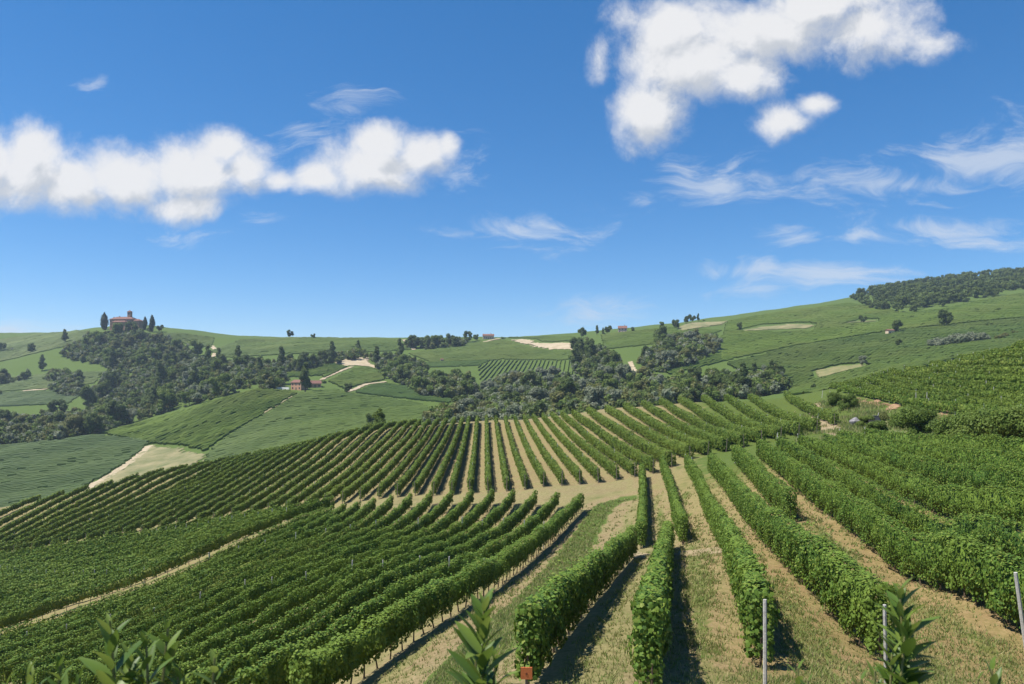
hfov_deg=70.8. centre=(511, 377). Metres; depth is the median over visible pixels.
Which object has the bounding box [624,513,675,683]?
vine row
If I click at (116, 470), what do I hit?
dirt track
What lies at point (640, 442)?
vine row
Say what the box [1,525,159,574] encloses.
vine row
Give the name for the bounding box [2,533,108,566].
vine row
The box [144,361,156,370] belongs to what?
tree
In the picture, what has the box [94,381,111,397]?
tree
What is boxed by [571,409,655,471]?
vine row
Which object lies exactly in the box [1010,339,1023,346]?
vine row
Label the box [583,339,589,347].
tree
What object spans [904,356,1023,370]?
vine row
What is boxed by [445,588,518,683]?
laurel shrub
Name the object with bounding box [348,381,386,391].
dirt track
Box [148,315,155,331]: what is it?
cypress tree
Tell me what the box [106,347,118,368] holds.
tree
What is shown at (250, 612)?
vine row
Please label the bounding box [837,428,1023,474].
vine row
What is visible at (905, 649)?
laurel shrub
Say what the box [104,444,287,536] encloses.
vine row
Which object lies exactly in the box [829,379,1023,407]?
vine row
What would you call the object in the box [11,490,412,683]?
vine row
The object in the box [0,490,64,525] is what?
vine row
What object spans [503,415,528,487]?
vine row
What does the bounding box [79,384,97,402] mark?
tree
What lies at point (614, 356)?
tree
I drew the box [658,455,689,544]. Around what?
vine row
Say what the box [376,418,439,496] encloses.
vine row
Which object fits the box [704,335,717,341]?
tree
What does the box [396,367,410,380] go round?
tree
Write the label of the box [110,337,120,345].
tree
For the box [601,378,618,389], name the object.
tree
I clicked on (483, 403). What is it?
tree
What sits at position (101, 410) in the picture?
tree
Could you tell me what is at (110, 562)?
vine row
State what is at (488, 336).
crest house
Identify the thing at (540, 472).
vine row
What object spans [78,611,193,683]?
laurel shrub
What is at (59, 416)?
tree
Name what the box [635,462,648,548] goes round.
vine row
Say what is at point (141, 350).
tree
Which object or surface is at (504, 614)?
grass
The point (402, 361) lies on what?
tree
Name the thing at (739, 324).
tree
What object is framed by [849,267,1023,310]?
hilltop wood
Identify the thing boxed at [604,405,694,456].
vine row
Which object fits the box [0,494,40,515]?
vine row
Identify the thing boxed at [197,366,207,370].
tree
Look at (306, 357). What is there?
tree
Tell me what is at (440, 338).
tree
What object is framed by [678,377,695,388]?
tree
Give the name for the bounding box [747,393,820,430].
vine row
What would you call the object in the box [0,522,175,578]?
vine row
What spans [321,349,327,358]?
tree
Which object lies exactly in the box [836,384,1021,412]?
vine row
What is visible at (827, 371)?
bare soil
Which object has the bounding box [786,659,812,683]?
laurel shrub
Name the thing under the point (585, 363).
tree
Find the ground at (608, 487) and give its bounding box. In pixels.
[0,275,1023,683]
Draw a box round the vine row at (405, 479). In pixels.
[395,417,447,497]
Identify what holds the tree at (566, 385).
on the ground at (608, 487)
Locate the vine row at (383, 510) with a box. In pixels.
[0,493,393,683]
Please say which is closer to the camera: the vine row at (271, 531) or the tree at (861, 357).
the vine row at (271, 531)
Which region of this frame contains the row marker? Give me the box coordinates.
[521,667,531,683]
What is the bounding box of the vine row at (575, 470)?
[532,412,582,482]
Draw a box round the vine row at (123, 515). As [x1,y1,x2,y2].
[68,448,268,541]
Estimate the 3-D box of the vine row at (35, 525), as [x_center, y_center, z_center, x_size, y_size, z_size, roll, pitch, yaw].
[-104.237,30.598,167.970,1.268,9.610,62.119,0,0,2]
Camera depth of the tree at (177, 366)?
780.80 m
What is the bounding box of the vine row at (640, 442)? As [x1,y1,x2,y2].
[586,406,676,467]
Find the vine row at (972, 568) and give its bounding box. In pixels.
[755,437,1023,634]
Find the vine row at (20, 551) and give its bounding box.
[0,546,33,557]
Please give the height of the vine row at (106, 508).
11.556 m
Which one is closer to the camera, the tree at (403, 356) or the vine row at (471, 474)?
the vine row at (471, 474)
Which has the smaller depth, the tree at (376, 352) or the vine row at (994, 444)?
the vine row at (994, 444)
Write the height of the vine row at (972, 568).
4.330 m
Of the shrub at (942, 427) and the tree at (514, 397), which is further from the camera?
the tree at (514, 397)
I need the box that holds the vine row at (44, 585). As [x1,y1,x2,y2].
[0,509,261,600]
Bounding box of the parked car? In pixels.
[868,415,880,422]
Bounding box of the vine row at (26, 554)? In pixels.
[0,540,63,561]
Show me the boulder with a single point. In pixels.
(852, 421)
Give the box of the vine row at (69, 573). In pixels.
[0,510,239,592]
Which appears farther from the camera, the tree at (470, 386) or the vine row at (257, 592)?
the tree at (470, 386)
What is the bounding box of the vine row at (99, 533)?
[85,444,281,540]
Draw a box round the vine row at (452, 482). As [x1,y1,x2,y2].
[448,416,470,492]
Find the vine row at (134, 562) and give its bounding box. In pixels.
[0,504,278,603]
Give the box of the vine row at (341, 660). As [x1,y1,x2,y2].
[284,492,584,683]
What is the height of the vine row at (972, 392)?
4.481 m
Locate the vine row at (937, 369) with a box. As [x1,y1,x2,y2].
[887,363,1023,376]
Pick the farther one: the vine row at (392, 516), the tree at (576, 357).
the tree at (576, 357)
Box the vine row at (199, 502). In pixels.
[158,437,314,527]
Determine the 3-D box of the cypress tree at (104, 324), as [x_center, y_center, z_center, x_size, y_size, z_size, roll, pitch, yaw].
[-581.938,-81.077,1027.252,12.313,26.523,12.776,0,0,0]
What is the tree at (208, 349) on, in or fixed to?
on the ground at (608, 487)
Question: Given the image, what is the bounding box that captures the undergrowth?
[0,329,793,443]
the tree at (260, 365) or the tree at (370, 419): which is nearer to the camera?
the tree at (370, 419)
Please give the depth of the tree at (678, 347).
639.82 m
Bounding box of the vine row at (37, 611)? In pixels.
[0,512,282,629]
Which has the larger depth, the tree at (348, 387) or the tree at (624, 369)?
the tree at (348, 387)
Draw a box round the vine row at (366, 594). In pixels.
[185,487,537,683]
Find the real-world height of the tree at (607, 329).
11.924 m
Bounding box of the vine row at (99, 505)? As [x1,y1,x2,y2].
[0,464,187,553]
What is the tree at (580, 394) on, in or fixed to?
on the ground at (608, 487)
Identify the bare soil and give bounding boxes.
[90,445,206,488]
[339,356,375,367]
[515,339,571,349]
[679,321,725,329]
[744,324,813,330]
[816,364,864,376]
[858,398,901,408]
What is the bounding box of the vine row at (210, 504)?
[176,436,320,523]
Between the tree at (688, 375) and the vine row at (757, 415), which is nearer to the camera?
the vine row at (757, 415)
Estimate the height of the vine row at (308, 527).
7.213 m
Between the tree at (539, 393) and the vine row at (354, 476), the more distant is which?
the tree at (539, 393)
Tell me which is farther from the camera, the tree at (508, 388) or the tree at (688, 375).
the tree at (508, 388)
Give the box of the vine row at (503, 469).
[494,415,509,491]
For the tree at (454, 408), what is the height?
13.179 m
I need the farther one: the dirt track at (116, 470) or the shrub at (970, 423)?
the dirt track at (116, 470)
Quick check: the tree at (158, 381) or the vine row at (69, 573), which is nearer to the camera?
the vine row at (69, 573)
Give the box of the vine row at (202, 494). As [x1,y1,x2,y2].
[141,439,305,531]
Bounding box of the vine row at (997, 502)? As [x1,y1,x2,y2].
[797,433,1023,528]
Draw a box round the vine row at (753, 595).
[684,452,780,683]
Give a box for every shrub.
[2,655,83,683]
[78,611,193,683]
[191,648,239,683]
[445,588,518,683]
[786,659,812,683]
[826,392,842,405]
[837,393,858,408]
[851,659,885,683]
[855,415,874,427]
[862,420,888,433]
[864,577,940,683]
[876,411,888,420]
[887,412,899,427]
[890,404,939,434]
[927,339,942,345]
[931,410,990,439]
[932,337,949,344]
[944,337,957,344]
[946,404,1023,442]
[947,333,959,342]
[955,331,976,342]
[970,656,1001,683]
[972,332,982,340]
[974,332,990,339]
[981,402,1023,438]
[994,334,1005,338]
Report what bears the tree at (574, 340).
on the ground at (608, 487)
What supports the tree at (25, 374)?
on the ground at (608, 487)
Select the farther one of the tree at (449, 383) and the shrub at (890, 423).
the tree at (449, 383)
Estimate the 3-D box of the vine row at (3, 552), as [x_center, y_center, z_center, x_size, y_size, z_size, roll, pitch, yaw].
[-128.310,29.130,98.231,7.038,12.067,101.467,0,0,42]
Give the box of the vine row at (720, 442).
[641,400,729,450]
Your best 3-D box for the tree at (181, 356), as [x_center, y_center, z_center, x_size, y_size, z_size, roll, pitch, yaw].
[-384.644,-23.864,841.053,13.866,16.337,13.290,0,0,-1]
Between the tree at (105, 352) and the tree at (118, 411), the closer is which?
the tree at (118, 411)
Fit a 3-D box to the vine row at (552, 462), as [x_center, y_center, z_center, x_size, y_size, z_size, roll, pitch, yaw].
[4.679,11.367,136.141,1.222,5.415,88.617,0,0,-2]
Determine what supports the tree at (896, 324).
on the ground at (608, 487)
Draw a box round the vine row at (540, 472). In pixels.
[513,414,546,486]
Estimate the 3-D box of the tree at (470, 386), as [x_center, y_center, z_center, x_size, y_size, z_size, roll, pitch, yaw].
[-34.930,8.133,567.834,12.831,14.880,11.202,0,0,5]
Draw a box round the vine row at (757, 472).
[731,444,798,518]
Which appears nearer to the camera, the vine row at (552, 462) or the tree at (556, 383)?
the vine row at (552, 462)
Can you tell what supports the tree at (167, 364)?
on the ground at (608, 487)
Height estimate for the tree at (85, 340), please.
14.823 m
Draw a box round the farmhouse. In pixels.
[290,380,306,389]
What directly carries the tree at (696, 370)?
on the ground at (608, 487)
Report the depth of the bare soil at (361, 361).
788.83 m
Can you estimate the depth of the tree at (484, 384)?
556.31 m
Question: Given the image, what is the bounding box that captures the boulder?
[849,417,859,424]
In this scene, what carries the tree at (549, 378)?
on the ground at (608, 487)
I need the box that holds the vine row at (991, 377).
[875,367,1023,384]
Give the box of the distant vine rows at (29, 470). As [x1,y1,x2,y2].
[0,292,1023,507]
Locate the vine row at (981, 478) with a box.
[822,432,1023,496]
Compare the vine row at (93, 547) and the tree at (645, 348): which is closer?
the vine row at (93, 547)
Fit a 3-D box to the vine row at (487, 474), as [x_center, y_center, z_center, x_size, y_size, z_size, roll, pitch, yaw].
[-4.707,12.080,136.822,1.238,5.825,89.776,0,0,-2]
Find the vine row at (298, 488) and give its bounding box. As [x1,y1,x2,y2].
[267,422,385,508]
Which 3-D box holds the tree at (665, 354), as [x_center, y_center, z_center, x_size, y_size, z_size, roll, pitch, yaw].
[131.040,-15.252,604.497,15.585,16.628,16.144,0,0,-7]
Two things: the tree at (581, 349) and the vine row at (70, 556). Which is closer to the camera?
the vine row at (70, 556)
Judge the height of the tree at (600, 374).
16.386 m
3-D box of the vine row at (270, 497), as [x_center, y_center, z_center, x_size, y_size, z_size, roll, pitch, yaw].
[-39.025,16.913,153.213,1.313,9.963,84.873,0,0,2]
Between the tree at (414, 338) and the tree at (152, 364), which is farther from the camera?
the tree at (414, 338)
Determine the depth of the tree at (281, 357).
731.73 m
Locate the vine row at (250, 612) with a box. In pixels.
[81,489,473,683]
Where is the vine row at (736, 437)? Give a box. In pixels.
[658,396,748,445]
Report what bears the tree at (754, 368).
on the ground at (608, 487)
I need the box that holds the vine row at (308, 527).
[0,503,346,647]
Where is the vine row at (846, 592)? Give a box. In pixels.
[707,452,897,682]
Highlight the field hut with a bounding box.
[885,329,894,333]
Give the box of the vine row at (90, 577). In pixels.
[0,501,292,609]
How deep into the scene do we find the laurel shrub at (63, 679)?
2.35 m
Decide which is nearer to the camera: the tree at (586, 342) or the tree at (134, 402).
the tree at (134, 402)
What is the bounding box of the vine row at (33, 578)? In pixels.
[0,514,223,588]
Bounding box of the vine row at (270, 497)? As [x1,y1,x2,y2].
[250,424,373,512]
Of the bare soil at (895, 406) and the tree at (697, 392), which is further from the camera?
the tree at (697, 392)
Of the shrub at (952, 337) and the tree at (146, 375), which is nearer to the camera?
the shrub at (952, 337)
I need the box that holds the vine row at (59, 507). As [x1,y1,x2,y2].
[0,479,113,539]
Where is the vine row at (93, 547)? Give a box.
[0,528,150,572]
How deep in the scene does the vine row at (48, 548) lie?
125.37 m
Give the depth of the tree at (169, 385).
655.66 m
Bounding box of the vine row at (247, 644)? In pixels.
[143,489,515,683]
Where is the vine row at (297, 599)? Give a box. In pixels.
[116,486,494,682]
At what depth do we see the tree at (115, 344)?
909.59 m
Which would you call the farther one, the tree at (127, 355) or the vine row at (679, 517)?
the tree at (127, 355)
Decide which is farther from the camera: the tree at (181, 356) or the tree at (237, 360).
the tree at (181, 356)
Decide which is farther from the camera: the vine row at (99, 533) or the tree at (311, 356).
the tree at (311, 356)
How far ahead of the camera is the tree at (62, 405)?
622.89 m
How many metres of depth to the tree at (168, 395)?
597.59 m
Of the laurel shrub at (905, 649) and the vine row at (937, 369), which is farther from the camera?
the vine row at (937, 369)
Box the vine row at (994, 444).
[863,427,1023,457]
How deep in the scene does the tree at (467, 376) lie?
626.71 m
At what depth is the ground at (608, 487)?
68.83 m
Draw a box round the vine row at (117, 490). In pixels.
[0,467,163,546]
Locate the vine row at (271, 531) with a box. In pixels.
[0,506,322,637]
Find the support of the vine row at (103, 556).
on the ground at (608, 487)
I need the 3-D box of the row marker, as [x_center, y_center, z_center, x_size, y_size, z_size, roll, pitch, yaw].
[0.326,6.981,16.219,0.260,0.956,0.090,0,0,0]
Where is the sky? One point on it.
(269, 168)
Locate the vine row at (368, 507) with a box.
[0,497,375,677]
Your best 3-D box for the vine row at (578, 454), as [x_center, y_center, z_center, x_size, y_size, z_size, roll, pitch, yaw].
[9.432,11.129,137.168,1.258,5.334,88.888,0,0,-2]
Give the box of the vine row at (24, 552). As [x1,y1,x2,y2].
[0,544,45,559]
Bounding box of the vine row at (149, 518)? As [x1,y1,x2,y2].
[122,441,296,534]
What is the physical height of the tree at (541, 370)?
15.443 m
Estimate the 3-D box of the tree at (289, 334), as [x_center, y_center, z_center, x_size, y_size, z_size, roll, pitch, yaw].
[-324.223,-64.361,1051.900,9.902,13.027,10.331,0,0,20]
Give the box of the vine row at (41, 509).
[0,484,89,532]
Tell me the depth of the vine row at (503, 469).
112.70 m
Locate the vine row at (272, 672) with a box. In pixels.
[234,492,559,683]
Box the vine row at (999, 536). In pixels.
[775,434,1023,568]
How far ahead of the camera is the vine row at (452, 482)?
116.39 m
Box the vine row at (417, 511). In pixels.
[33,490,432,683]
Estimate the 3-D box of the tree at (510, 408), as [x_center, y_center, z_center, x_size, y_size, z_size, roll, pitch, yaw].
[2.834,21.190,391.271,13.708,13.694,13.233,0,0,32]
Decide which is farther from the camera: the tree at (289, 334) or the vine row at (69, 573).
the tree at (289, 334)
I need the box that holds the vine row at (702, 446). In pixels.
[622,401,711,454]
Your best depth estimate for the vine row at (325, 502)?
81.98 m
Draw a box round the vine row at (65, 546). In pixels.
[0,537,89,565]
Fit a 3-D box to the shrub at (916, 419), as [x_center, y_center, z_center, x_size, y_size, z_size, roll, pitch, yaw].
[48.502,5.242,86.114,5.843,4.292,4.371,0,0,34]
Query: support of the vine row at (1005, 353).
on the ground at (608, 487)
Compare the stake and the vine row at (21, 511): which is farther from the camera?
the vine row at (21, 511)
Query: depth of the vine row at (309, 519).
64.90 m
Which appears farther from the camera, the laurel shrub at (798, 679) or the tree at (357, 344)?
the tree at (357, 344)
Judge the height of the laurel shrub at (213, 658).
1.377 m
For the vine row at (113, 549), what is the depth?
107.05 m
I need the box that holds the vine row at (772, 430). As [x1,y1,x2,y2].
[701,394,785,437]
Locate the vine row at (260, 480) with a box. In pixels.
[195,433,331,521]
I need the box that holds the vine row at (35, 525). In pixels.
[0,472,138,543]
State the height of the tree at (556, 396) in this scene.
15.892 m
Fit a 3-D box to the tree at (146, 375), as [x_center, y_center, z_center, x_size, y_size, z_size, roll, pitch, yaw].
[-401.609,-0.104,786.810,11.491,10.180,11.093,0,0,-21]
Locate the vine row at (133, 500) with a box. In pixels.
[31,455,229,549]
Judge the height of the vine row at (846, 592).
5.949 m
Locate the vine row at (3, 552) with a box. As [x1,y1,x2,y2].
[0,549,15,555]
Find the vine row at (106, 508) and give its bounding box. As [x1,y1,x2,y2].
[13,460,208,551]
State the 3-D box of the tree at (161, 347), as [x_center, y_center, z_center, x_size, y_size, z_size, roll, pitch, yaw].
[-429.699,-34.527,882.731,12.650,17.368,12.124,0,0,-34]
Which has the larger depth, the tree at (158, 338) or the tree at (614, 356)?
the tree at (158, 338)
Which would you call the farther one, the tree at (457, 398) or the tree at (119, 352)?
the tree at (119, 352)
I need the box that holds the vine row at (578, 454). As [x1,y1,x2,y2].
[541,413,600,482]
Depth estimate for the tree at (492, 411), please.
338.28 m
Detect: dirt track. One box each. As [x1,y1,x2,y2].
[88,445,152,489]
[320,366,353,379]
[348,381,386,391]
[628,361,636,370]
[634,547,721,557]
[808,403,839,434]
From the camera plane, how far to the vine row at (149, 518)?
149.06 m
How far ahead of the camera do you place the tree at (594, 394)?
397.32 m
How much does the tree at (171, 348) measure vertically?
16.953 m
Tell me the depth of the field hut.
655.71 m
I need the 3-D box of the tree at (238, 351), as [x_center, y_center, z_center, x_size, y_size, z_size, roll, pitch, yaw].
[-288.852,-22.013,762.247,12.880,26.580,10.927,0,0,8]
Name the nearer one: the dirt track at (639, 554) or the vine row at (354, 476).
the dirt track at (639, 554)
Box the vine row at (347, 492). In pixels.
[340,419,420,503]
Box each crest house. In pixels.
[483,334,493,338]
[618,325,626,331]
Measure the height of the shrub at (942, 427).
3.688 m
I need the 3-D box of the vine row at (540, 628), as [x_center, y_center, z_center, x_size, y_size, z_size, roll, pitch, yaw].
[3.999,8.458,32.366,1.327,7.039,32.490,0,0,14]
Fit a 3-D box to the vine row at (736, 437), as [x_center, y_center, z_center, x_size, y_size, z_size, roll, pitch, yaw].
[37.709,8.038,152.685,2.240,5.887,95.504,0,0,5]
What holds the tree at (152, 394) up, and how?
on the ground at (608, 487)
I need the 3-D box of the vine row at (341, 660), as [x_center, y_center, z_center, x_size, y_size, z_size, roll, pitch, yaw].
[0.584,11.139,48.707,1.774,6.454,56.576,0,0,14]
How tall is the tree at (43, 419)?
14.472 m
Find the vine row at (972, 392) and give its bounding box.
[846,375,1023,401]
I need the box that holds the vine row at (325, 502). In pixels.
[0,493,334,616]
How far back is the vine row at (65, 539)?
157.44 m
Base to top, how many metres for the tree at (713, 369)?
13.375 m
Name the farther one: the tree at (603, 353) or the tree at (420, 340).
the tree at (420, 340)
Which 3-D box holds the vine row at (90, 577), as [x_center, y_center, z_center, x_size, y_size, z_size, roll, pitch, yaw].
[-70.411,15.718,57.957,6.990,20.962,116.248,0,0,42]
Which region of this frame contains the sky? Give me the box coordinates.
[0,0,1023,337]
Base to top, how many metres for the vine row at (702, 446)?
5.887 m
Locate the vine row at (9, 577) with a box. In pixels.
[0,517,201,583]
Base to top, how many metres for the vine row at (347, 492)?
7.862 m
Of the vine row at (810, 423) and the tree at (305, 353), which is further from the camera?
the tree at (305, 353)
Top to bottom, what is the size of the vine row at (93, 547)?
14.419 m
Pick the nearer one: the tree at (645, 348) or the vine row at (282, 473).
the vine row at (282, 473)
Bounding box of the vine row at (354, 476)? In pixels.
[322,418,417,501]
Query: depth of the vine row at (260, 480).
145.89 m
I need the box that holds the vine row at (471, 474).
[466,415,478,490]
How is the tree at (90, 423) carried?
on the ground at (608, 487)
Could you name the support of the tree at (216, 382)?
on the ground at (608, 487)
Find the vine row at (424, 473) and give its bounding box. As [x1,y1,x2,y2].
[412,416,455,495]
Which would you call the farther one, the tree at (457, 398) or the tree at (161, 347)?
the tree at (161, 347)
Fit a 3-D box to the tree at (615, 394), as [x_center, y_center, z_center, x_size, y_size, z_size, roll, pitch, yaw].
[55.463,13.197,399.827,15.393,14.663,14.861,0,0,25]
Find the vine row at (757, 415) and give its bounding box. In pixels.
[723,393,803,433]
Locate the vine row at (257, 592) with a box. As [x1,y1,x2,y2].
[54,490,453,683]
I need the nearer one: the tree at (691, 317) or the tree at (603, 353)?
the tree at (603, 353)
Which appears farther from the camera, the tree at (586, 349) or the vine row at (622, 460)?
the tree at (586, 349)
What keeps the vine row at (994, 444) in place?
on the ground at (608, 487)
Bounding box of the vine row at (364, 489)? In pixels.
[358,419,430,501]
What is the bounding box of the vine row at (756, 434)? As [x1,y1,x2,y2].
[677,395,766,440]
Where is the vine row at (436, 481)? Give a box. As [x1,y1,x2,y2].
[431,416,463,496]
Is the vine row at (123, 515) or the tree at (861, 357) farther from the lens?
the tree at (861, 357)
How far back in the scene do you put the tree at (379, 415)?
207.29 m
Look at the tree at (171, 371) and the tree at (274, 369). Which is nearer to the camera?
the tree at (274, 369)
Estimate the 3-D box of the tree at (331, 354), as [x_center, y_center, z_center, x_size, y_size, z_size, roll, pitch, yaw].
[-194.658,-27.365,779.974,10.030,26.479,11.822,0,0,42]
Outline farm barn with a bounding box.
[310,380,321,387]
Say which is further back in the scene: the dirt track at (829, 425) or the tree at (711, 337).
the tree at (711, 337)
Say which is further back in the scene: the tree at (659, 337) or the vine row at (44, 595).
the tree at (659, 337)
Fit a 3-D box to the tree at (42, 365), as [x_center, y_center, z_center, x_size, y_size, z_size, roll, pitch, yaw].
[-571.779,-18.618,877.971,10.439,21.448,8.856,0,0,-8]
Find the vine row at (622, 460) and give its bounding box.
[560,411,638,474]
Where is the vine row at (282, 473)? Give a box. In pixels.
[213,430,349,518]
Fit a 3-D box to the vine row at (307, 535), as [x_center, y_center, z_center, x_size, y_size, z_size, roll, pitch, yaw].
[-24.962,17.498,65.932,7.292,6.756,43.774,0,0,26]
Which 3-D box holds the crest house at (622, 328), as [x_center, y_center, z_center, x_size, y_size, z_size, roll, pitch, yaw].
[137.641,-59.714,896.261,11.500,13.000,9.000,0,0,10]
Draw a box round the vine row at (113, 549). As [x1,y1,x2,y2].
[0,520,185,578]
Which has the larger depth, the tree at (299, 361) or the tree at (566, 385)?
the tree at (299, 361)
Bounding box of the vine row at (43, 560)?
[0,529,136,570]
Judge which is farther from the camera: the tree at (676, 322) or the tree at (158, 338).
the tree at (158, 338)
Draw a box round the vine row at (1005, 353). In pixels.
[928,349,1023,367]
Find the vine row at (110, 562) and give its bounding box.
[0,508,253,594]
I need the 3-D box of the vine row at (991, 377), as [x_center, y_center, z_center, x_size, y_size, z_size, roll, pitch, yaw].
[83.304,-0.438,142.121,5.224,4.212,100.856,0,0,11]
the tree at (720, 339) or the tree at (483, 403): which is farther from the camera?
the tree at (720, 339)
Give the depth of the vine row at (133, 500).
162.13 m
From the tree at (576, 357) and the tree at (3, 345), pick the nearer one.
the tree at (576, 357)
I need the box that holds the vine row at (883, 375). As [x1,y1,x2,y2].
[857,371,1023,392]
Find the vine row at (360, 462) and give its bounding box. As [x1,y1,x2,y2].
[304,418,408,502]
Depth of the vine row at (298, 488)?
135.19 m
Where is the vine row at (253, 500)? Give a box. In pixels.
[231,427,358,514]
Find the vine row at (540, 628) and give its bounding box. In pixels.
[513,523,638,683]
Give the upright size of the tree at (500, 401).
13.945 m
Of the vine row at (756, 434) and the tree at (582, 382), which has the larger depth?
the tree at (582, 382)
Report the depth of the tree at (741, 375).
446.07 m
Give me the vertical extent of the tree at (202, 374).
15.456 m
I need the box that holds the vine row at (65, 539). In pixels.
[49,451,250,544]
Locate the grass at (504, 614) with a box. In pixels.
[376,367,1023,683]
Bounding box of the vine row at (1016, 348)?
[957,344,1023,358]
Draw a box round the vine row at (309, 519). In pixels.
[0,505,333,645]
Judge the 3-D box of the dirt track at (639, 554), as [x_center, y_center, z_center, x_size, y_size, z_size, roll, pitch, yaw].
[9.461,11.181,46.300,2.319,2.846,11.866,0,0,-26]
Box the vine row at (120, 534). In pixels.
[2,531,122,567]
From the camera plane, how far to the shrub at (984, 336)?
499.90 m
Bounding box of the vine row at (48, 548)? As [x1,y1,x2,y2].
[1,539,76,562]
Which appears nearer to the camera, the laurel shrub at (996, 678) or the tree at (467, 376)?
the laurel shrub at (996, 678)
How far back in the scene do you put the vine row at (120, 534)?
119.25 m
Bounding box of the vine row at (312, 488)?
[285,420,396,506]
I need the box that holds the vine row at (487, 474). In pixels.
[484,414,491,492]
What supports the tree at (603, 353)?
on the ground at (608, 487)
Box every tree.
[0,342,6,349]
[0,368,10,376]
[0,373,5,382]
[0,409,11,419]
[9,423,26,433]
[16,413,30,422]
[20,370,30,377]
[27,343,35,350]
[38,354,46,370]
[38,415,53,425]
[45,411,66,423]
[46,398,68,411]
[60,329,69,340]
[61,414,84,428]
[75,369,83,376]
[75,381,84,387]
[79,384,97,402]
[82,337,90,343]
[82,412,103,430]
[90,330,105,342]
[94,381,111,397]
[97,404,117,413]
[100,312,108,329]
[100,372,119,381]
[101,347,115,361]
[103,370,118,388]
[104,399,128,420]
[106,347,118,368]
[107,340,120,348]
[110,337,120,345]
[112,322,123,332]
[115,348,122,358]
[122,334,136,345]
[124,321,138,331]
[125,353,136,360]
[126,408,137,422]
[129,396,141,407]
[130,353,145,363]
[132,347,147,356]
[134,328,145,338]
[138,373,149,377]
[140,390,161,400]
[142,317,147,329]
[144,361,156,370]
[145,386,158,404]
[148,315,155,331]
[149,347,161,358]
[151,333,164,343]
[152,372,162,389]
[153,360,167,381]
[156,325,163,330]
[156,343,166,351]
[156,388,175,411]
[157,383,172,397]
[163,351,175,361]
[165,345,176,353]
[165,359,170,369]
[165,366,176,381]
[170,338,181,348]
[173,363,184,368]
[177,366,188,376]
[178,351,187,360]
[180,389,195,404]
[182,367,198,384]
[187,364,199,384]
[190,339,203,354]
[193,361,201,367]
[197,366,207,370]
[197,370,210,380]
[204,345,211,360]
[204,350,211,364]
[208,373,230,394]
[209,354,225,364]
[211,359,228,369]
[215,347,220,357]
[233,345,242,363]
[233,356,247,367]
[242,354,255,362]
[254,357,263,368]
[257,369,268,378]
[259,370,273,379]
[262,359,270,363]
[271,367,283,377]
[276,346,285,364]
[287,330,293,336]
[291,356,305,368]
[298,354,309,362]
[298,362,311,391]
[299,351,308,358]
[309,354,319,361]
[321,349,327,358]
[326,341,337,362]
[344,383,351,391]
[354,340,360,348]
[364,413,375,425]
[372,346,379,362]
[372,407,385,429]
[382,351,392,358]
[385,361,398,370]
[393,354,407,360]
[396,338,404,355]
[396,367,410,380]
[397,363,411,369]
[398,358,406,364]
[407,334,418,347]
[410,376,430,392]
[416,361,428,368]
[417,337,424,346]
[424,335,436,344]
[430,370,445,378]
[434,335,444,343]
[436,375,456,388]
[445,333,453,343]
[446,405,468,413]
[449,368,460,376]
[450,411,478,422]
[451,336,458,346]
[451,395,466,404]
[456,398,473,407]
[458,373,471,380]
[460,379,474,396]
[463,331,472,338]
[468,391,482,401]
[477,407,501,418]
[480,380,494,388]
[480,400,491,406]
[481,387,497,395]
[498,399,513,403]
[500,390,521,401]
[504,384,519,394]
[506,404,523,415]
[508,372,523,384]
[518,370,542,387]
[518,385,530,394]
[522,400,545,414]
[523,385,538,395]
[528,386,547,402]
[535,367,547,376]
[543,375,554,381]
[547,366,560,374]
[549,380,560,390]
[549,390,564,403]
[555,377,580,394]
[569,337,582,348]
[569,343,582,362]
[575,382,596,400]
[577,327,586,335]
[578,338,584,353]
[578,377,594,389]
[582,385,605,405]
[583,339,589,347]
[583,361,595,369]
[584,345,596,353]
[586,339,597,357]
[588,355,599,363]
[596,370,612,383]
[597,350,607,357]
[597,365,611,379]
[599,389,623,402]
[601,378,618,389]
[602,351,619,364]
[604,325,611,332]
[605,361,622,373]
[613,363,633,383]
[615,366,635,376]
[626,372,642,383]
[632,380,650,389]
[635,366,649,376]
[641,345,654,355]
[649,374,663,383]
[652,325,667,337]
[653,333,665,342]
[654,348,664,352]
[659,337,676,348]
[661,350,677,364]
[666,333,675,340]
[666,347,677,350]
[672,319,679,327]
[675,345,690,351]
[675,348,691,360]
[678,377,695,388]
[681,373,691,378]
[683,331,696,340]
[685,388,700,401]
[687,366,701,380]
[688,314,695,320]
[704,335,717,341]
[705,367,718,372]
[707,341,719,349]
[708,374,721,386]
[711,337,722,348]
[719,370,730,375]
[722,371,739,381]
[734,362,751,385]
[736,322,741,328]
[750,362,757,374]
[758,370,774,381]
[766,359,775,375]
[768,362,785,372]
[858,315,867,321]
[858,355,867,363]
[892,319,902,330]
[895,338,902,344]
[937,309,953,323]
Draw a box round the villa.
[110,310,142,329]
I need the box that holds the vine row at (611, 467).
[551,411,618,480]
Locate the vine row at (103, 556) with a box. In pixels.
[0,515,212,585]
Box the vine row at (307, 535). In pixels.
[0,501,360,656]
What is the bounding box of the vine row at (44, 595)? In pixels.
[0,497,319,613]
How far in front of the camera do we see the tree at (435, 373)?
615.81 m
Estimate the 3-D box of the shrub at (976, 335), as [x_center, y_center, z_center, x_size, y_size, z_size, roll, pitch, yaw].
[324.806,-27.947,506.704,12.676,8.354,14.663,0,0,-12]
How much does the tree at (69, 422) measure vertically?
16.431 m
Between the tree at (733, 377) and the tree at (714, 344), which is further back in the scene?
the tree at (714, 344)
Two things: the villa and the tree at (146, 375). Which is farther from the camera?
the villa
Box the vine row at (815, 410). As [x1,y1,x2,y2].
[783,391,838,424]
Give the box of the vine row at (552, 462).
[522,413,564,483]
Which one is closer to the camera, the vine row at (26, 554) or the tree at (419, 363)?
the vine row at (26, 554)

